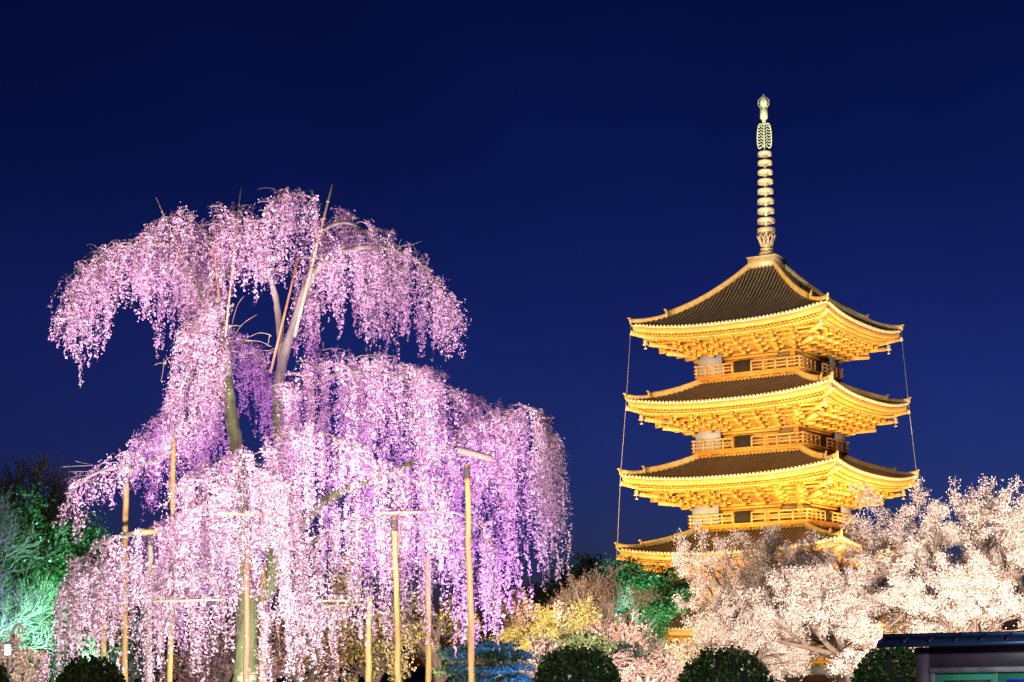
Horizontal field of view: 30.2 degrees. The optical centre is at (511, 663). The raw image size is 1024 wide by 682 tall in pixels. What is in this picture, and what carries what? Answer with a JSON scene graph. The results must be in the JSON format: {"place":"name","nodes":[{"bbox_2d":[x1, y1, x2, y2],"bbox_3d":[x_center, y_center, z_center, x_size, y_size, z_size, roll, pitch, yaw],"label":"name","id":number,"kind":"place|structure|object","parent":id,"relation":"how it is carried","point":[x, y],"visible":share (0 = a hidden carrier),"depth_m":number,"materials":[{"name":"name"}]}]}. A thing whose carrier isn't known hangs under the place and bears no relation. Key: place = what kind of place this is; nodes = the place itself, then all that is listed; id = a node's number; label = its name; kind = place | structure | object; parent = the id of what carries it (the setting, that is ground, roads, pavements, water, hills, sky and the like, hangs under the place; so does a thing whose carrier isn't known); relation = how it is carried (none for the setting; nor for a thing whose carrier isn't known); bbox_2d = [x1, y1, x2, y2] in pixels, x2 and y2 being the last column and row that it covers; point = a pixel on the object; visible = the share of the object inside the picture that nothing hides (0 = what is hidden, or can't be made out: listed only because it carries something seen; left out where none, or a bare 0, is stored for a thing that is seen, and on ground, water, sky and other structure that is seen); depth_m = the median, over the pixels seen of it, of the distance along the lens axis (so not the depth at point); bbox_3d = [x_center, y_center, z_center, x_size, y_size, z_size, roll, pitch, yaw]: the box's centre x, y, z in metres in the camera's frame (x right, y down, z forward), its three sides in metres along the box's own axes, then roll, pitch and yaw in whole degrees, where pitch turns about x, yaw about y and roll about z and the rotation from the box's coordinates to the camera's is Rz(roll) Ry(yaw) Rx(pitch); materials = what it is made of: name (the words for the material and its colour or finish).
{"place":"outdoors","nodes":[
{"label":"outdoors","id":0,"kind":"place"},
{"bbox_2d":[292,553,368,681],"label":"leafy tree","id":1,"kind":"object","parent":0,"point":[337,586],"visible":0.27,"depth_m":66.02,"materials":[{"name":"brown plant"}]},
{"bbox_2d":[50,658,856,681],"bbox_3d":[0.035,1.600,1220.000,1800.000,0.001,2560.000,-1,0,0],"label":"ground","id":2,"kind":"structure","parent":0,"point":[418,674],"depth_m":229.84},
{"bbox_2d":[0,659,10,681],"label":"clipped bush","id":3,"kind":"object","parent":2,"relation":"on","point":[4,676],"visible":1,"depth_m":33.97,"materials":[{"name":"green plant"}]},
{"bbox_2d":[3,643,12,673],"bbox_3d":[-14.042,0.666,53.000,0.220,2.485,0.220,-1,0,0],"label":"lantern","id":4,"kind":"object","parent":2,"relation":"on","point":[7,649],"visible":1,"depth_m":52.92,"materials":[{"name":"grey metal"}]},
{"bbox_2d":[0,618,49,681],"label":"shrub","id":5,"kind":"object","parent":2,"relation":"on","point":[22,668],"visible":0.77,"depth_m":55.59,"materials":[{"name":"pink plant"}]},
{"bbox_2d":[0,483,95,663],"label":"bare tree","id":6,"kind":"object","parent":2,"relation":"on","point":[20,603],"visible":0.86,"depth_m":61.53,"materials":[{"name":"green plant"}]},
{"bbox_2d":[0,472,97,681],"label":"leafy tree","id":7,"kind":"object","parent":2,"relation":"on","point":[51,567],"visible":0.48,"depth_m":67.55,"materials":[{"name":"green plant"}]},
{"bbox_2d":[0,440,99,604],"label":"bare tree","id":8,"kind":"object","parent":2,"relation":"on","point":[56,488],"visible":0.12,"depth_m":83.19,"materials":[{"name":"plant"}]},
{"bbox_2d":[0,481,113,681],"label":"leafy tree","id":9,"kind":"object","parent":2,"relation":"on","point":[51,509],"visible":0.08,"depth_m":73.05,"materials":[{"name":"green plant"}]},
{"bbox_2d":[23,570,132,681],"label":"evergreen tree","id":10,"kind":"object","parent":2,"relation":"on","point":[84,637],"visible":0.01,"depth_m":91.38,"materials":[{"name":"green plant"}]},
{"bbox_2d":[55,650,125,681],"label":"clipped bush","id":11,"kind":"object","parent":2,"relation":"on","point":[94,669],"visible":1,"depth_m":33.68,"materials":[{"name":"green plant"}]},
{"bbox_2d":[100,554,106,659],"bbox_3d":[-10.324,-0.464,48.007,0.290,4.588,0.185,-1,0,0],"label":"support post","id":12,"kind":"object","parent":2,"relation":"on","point":[103,647],"visible":0.26,"depth_m":47.94,"materials":[{"name":"brown wood"}]},
{"bbox_2d":[77,615,166,681],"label":"shrub","id":13,"kind":"object","parent":2,"relation":"on","point":[134,672],"visible":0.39,"depth_m":61.86,"materials":[{"name":"yellow plant"}]},
{"bbox_2d":[117,466,133,681],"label":"support post","id":14,"kind":"object","parent":2,"relation":"on","point":[124,647],"visible":0.69,"depth_m":48.53,"materials":[{"name":"wood"}]},
{"bbox_2d":[134,529,159,681],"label":"support post","id":15,"kind":"object","parent":2,"relation":"on","point":[150,539],"visible":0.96,"depth_m":46.94,"materials":[{"name":"wood"}]},
{"bbox_2d":[167,432,176,681],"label":"support post","id":16,"kind":"object","parent":2,"relation":"on","point":[170,656],"visible":0.51,"depth_m":47.73,"materials":[{"name":"yellow wood"}]},
{"bbox_2d":[154,618,236,681],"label":"shrub","id":17,"kind":"object","parent":2,"relation":"on","point":[220,667],"visible":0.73,"depth_m":62.30,"materials":[{"name":"brown plant"}]},
{"bbox_2d":[218,511,282,681],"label":"support post","id":18,"kind":"object","parent":2,"relation":"on","point":[246,660],"visible":0.79,"depth_m":45.04,"materials":[{"name":"brown wood"}]},
{"bbox_2d":[259,563,266,681],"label":"support post","id":19,"kind":"object","parent":2,"relation":"on","point":[262,599],"visible":0.38,"depth_m":49.34,"materials":[{"name":"brown wood"}]},
{"bbox_2d":[258,607,352,681],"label":"shrub","id":20,"kind":"object","parent":2,"relation":"on","point":[278,663],"visible":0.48,"depth_m":63.48,"materials":[{"name":"brown plant"}]},
{"bbox_2d":[43,187,572,681],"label":"weeping cherry tree","id":21,"kind":"object","parent":2,"relation":"on","point":[281,545],"visible":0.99,"depth_m":48.09,"materials":[{"name":"pink plant"}]},
{"bbox_2d":[156,197,207,317],"bbox_3d":[-8.549,-10.495,49.350,1.353,3.127,0.050,-1,0,-22],"label":"bamboo pole","id":22,"kind":"object","parent":21,"relation":"attached to","point":[176,243],"visible":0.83,"depth_m":49.24,"materials":[{"name":"brown wood"}]},
{"bbox_2d":[153,598,223,601],"bbox_3d":[-7.726,-1.509,45.401,1.672,0.072,0.069,-1,0,0],"label":"bamboo pole","id":23,"kind":"object","parent":21,"relation":"attached to","point":[185,600],"visible":1,"depth_m":45.38,"materials":[{"name":"beige wood"}]},
{"bbox_2d":[212,243,219,298],"bbox_3d":[-7.686,-10.181,49.351,0.216,1.473,0.068,-1,0,-38],"label":"bamboo pole","id":24,"kind":"object","parent":21,"relation":"attached to","point":[217,287],"visible":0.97,"depth_m":49.34,"materials":[{"name":"beige wood"}]},
{"bbox_2d":[218,346,223,394],"bbox_3d":[-7.521,-7.573,49.101,0.169,1.303,0.069,-1,0,0],"label":"bamboo pole","id":25,"kind":"object","parent":21,"relation":"attached to","point":[219,391],"visible":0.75,"depth_m":49.08,"materials":[{"name":"beige wood"}]},
{"bbox_2d":[224,188,240,336],"bbox_3d":[-7.232,-10.399,49.248,0.579,3.909,0.061,-1,0,-34],"label":"bamboo pole","id":26,"kind":"object","parent":21,"relation":"attached to","point":[230,287],"visible":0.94,"depth_m":49.21,"materials":[{"name":"beige wood"}]},
{"bbox_2d":[269,255,299,372],"bbox_3d":[-6.005,-9.222,50.151,0.865,3.102,0.079,-1,0,-7],"label":"bamboo pole","id":27,"kind":"object","parent":21,"relation":"attached to","point":[282,323],"visible":1,"depth_m":50.12,"materials":[{"name":"brown wood"}]},
{"bbox_2d":[293,184,332,336],"bbox_3d":[-5.146,-10.418,49.152,1.120,3.946,0.090,-1,0,-5],"label":"bamboo pole","id":28,"kind":"object","parent":21,"relation":"attached to","point":[309,275],"visible":0.93,"depth_m":49.12,"materials":[{"name":"beige wood"}]},
{"bbox_2d":[312,598,372,602],"bbox_3d":[-4.104,-1.530,46.000,1.593,0.109,0.080,-1,0,-30],"label":"bamboo pole","id":29,"kind":"object","parent":21,"relation":"attached to","point":[335,600],"visible":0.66,"depth_m":45.90,"materials":[{"name":"beige wood"}]},
{"bbox_2d":[322,603,366,606],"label":"bamboo pole","id":30,"kind":"object","parent":21,"relation":"attached to","point":[354,604],"visible":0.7,"depth_m":46.10,"materials":[{"name":"beige wood"}]},
{"bbox_2d":[365,597,372,681],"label":"support post","id":31,"kind":"object","parent":2,"relation":"on","point":[368,658],"visible":0.82,"depth_m":46.04,"materials":[{"name":"yellow wood"}]},
{"bbox_2d":[337,599,420,681],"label":"shrub","id":32,"kind":"object","parent":2,"relation":"on","point":[383,659],"visible":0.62,"depth_m":67.61,"materials":[{"name":"yellow plant"}]},
{"bbox_2d":[374,510,422,681],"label":"support post","id":33,"kind":"object","parent":2,"relation":"on","point":[394,526],"visible":0.99,"depth_m":45.24,"materials":[{"name":"wood"}]},
{"bbox_2d":[419,537,439,681],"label":"support post","id":34,"kind":"object","parent":2,"relation":"on","point":[428,674],"visible":0.7,"depth_m":46.94,"materials":[{"name":"wood"}]},
{"bbox_2d":[401,582,492,681],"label":"shrub","id":35,"kind":"object","parent":2,"relation":"on","point":[441,623],"visible":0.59,"depth_m":71.55,"materials":[{"name":"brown plant"}]},
{"bbox_2d":[456,446,491,681],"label":"support post","id":36,"kind":"object","parent":2,"relation":"on","point":[466,469],"visible":1,"depth_m":46.24,"materials":[{"name":"wood"}]},
{"bbox_2d":[477,584,578,642],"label":"cherry tree","id":37,"kind":"object","parent":2,"relation":"on","point":[522,609],"visible":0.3,"depth_m":97.29,"materials":[{"name":"pink plant"}]},
{"bbox_2d":[495,574,561,638],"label":"evergreen tree","id":38,"kind":"object","parent":2,"relation":"on","point":[526,591],"visible":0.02,"depth_m":154.98,"materials":[{"name":"green plant"}]},
{"bbox_2d":[481,593,601,677],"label":"flowering tree","id":39,"kind":"object","parent":2,"relation":"on","point":[546,624],"visible":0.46,"depth_m":84.95,"materials":[{"name":"yellow plant"}]},
{"bbox_2d":[506,628,587,680],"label":"shrub","id":40,"kind":"object","parent":2,"relation":"on","point":[541,649],"visible":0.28,"depth_m":69.61,"materials":[{"name":"plant"}]},
{"bbox_2d":[528,550,624,640],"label":"evergreen tree","id":41,"kind":"object","parent":2,"relation":"on","point":[548,594],"visible":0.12,"depth_m":148.09,"materials":[{"name":"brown plant"}]},
{"bbox_2d":[553,624,631,680],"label":"shrub","id":42,"kind":"object","parent":2,"relation":"on","point":[584,636],"visible":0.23,"depth_m":83.69,"materials":[{"name":"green plant"}]},
{"bbox_2d":[543,562,666,635],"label":"bare tree","id":43,"kind":"object","parent":2,"relation":"on","point":[598,589],"visible":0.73,"depth_m":121.29,"materials":[{"name":"plant"}]},
{"bbox_2d":[575,606,665,678],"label":"shrub","id":44,"kind":"object","parent":2,"relation":"on","point":[633,631],"visible":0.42,"depth_m":99.45,"materials":[{"name":"plant"}]},
{"bbox_2d":[590,625,669,681],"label":"weeping shrub","id":45,"kind":"object","parent":2,"relation":"on","point":[637,653],"visible":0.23,"depth_m":73.39,"materials":[{"name":"pink plant"}]},
{"bbox_2d":[578,548,701,681],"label":"leafy tree","id":46,"kind":"object","parent":2,"relation":"on","point":[657,612],"visible":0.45,"depth_m":130.55,"materials":[{"name":"green plant"}]},
{"bbox_2d":[606,644,684,681],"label":"weeping shrub","id":47,"kind":"object","parent":2,"relation":"on","point":[657,666],"visible":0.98,"depth_m":67.35,"materials":[{"name":"plant"}]},
{"bbox_2d":[643,635,733,672],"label":"shrub","id":48,"kind":"object","parent":2,"relation":"on","point":[683,652],"visible":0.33,"depth_m":81.78,"materials":[{"name":"plant"}]},
{"bbox_2d":[677,643,774,681],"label":"clipped bush","id":49,"kind":"object","parent":2,"relation":"on","point":[726,665],"visible":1,"depth_m":32.56,"materials":[{"name":"green plant"}]},
{"bbox_2d":[677,580,824,680],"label":"cherry tree","id":50,"kind":"object","parent":2,"relation":"on","point":[707,628],"visible":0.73,"depth_m":82.88,"materials":[{"name":"white plant"}]},
{"bbox_2d":[670,522,866,667],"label":"cherry tree","id":51,"kind":"object","parent":2,"relation":"on","point":[771,541],"visible":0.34,"depth_m":96.22,"materials":[{"name":"white plant"}]},
{"bbox_2d":[614,94,930,674],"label":"pagoda","id":52,"kind":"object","parent":2,"relation":"on","point":[769,410],"visible":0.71,"depth_m":174.90,"materials":[{"name":"yellow tile"}]},
{"bbox_2d":[734,359,750,372],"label":"doorway","id":53,"kind":"structure","parent":52,"relation":"in","point":[741,365],"depth_m":176.02,"materials":[{"name":"brown wood"}]},
{"bbox_2d":[734,435,751,447],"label":"doorway","id":54,"kind":"structure","parent":52,"relation":"in","point":[744,440],"depth_m":175.72,"materials":[{"name":"wood"}]},
{"bbox_2d":[735,510,751,522],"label":"doorway","id":55,"kind":"structure","parent":52,"relation":"in","point":[740,516],"depth_m":175.42,"materials":[{"name":"wood"}]},
{"bbox_2d":[813,359,819,371],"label":"doorway","id":56,"kind":"structure","parent":52,"relation":"in","point":[817,362],"depth_m":177.14,"materials":[{"name":"brown wood"}]},
{"bbox_2d":[817,434,824,446],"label":"doorway","id":57,"kind":"structure","parent":52,"relation":"in","point":[822,437],"depth_m":177.06,"materials":[{"name":"brown wood"}]},
{"bbox_2d":[823,510,829,521],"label":"doorway","id":58,"kind":"structure","parent":52,"relation":"in","point":[827,511],"depth_m":176.84,"materials":[{"name":"brown wood"}]},
{"bbox_2d":[688,475,958,681],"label":"cherry tree","id":59,"kind":"object","parent":2,"relation":"on","point":[802,559],"visible":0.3,"depth_m":90.26,"materials":[{"name":"white plant"}]},
{"bbox_2d":[726,554,965,681],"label":"cherry tree","id":60,"kind":"object","parent":2,"relation":"on","point":[837,613],"visible":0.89,"depth_m":79.23,"materials":[{"name":"white plant"}]},
{"bbox_2d":[866,474,1023,633],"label":"cherry tree","id":61,"kind":"object","parent":2,"relation":"on","point":[988,548],"visible":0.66,"depth_m":84.88,"materials":[{"name":"white plant"}]},
{"bbox_2d":[876,531,1023,632],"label":"cherry tree","id":62,"kind":"object","parent":2,"relation":"on","point":[958,590],"visible":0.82,"depth_m":77.34,"materials":[{"name":"white plant"}]},
{"bbox_2d":[965,479,1023,609],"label":"cherry tree","id":63,"kind":"object","parent":2,"relation":"on","point":[1018,589],"visible":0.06,"depth_m":109.91,"materials":[{"name":"white plant"}]},
{"bbox_2d":[432,637,535,681],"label":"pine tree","id":64,"kind":"object","parent":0,"point":[484,649],"visible":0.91,"depth_m":59.56,"materials":[{"name":"plant"}]},
{"bbox_2d":[0,0,1023,674],"label":"sky","id":65,"kind":"structure","parent":0,"point":[574,170],"materials":[{"name":"blue"}]},
{"label":"gravel path","id":66,"kind":"structure","parent":0,"visible":0},
{"bbox_2d":[532,643,622,681],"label":"clipped bush","id":67,"kind":"object","parent":66,"relation":"on","point":[582,664],"visible":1,"depth_m":32.60,"materials":[{"name":"green plant"}]},
{"bbox_2d":[849,647,915,681],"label":"clipped bush","id":68,"kind":"object","parent":66,"relation":"on","point":[894,665],"visible":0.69,"depth_m":30.57,"materials":[{"name":"green plant"}]},
{"bbox_2d":[877,631,1023,681],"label":"notice board","id":69,"kind":"object","parent":66,"relation":"on","point":[996,656],"visible":1,"depth_m":24.69,"materials":[{"name":"metal"}]}
]}

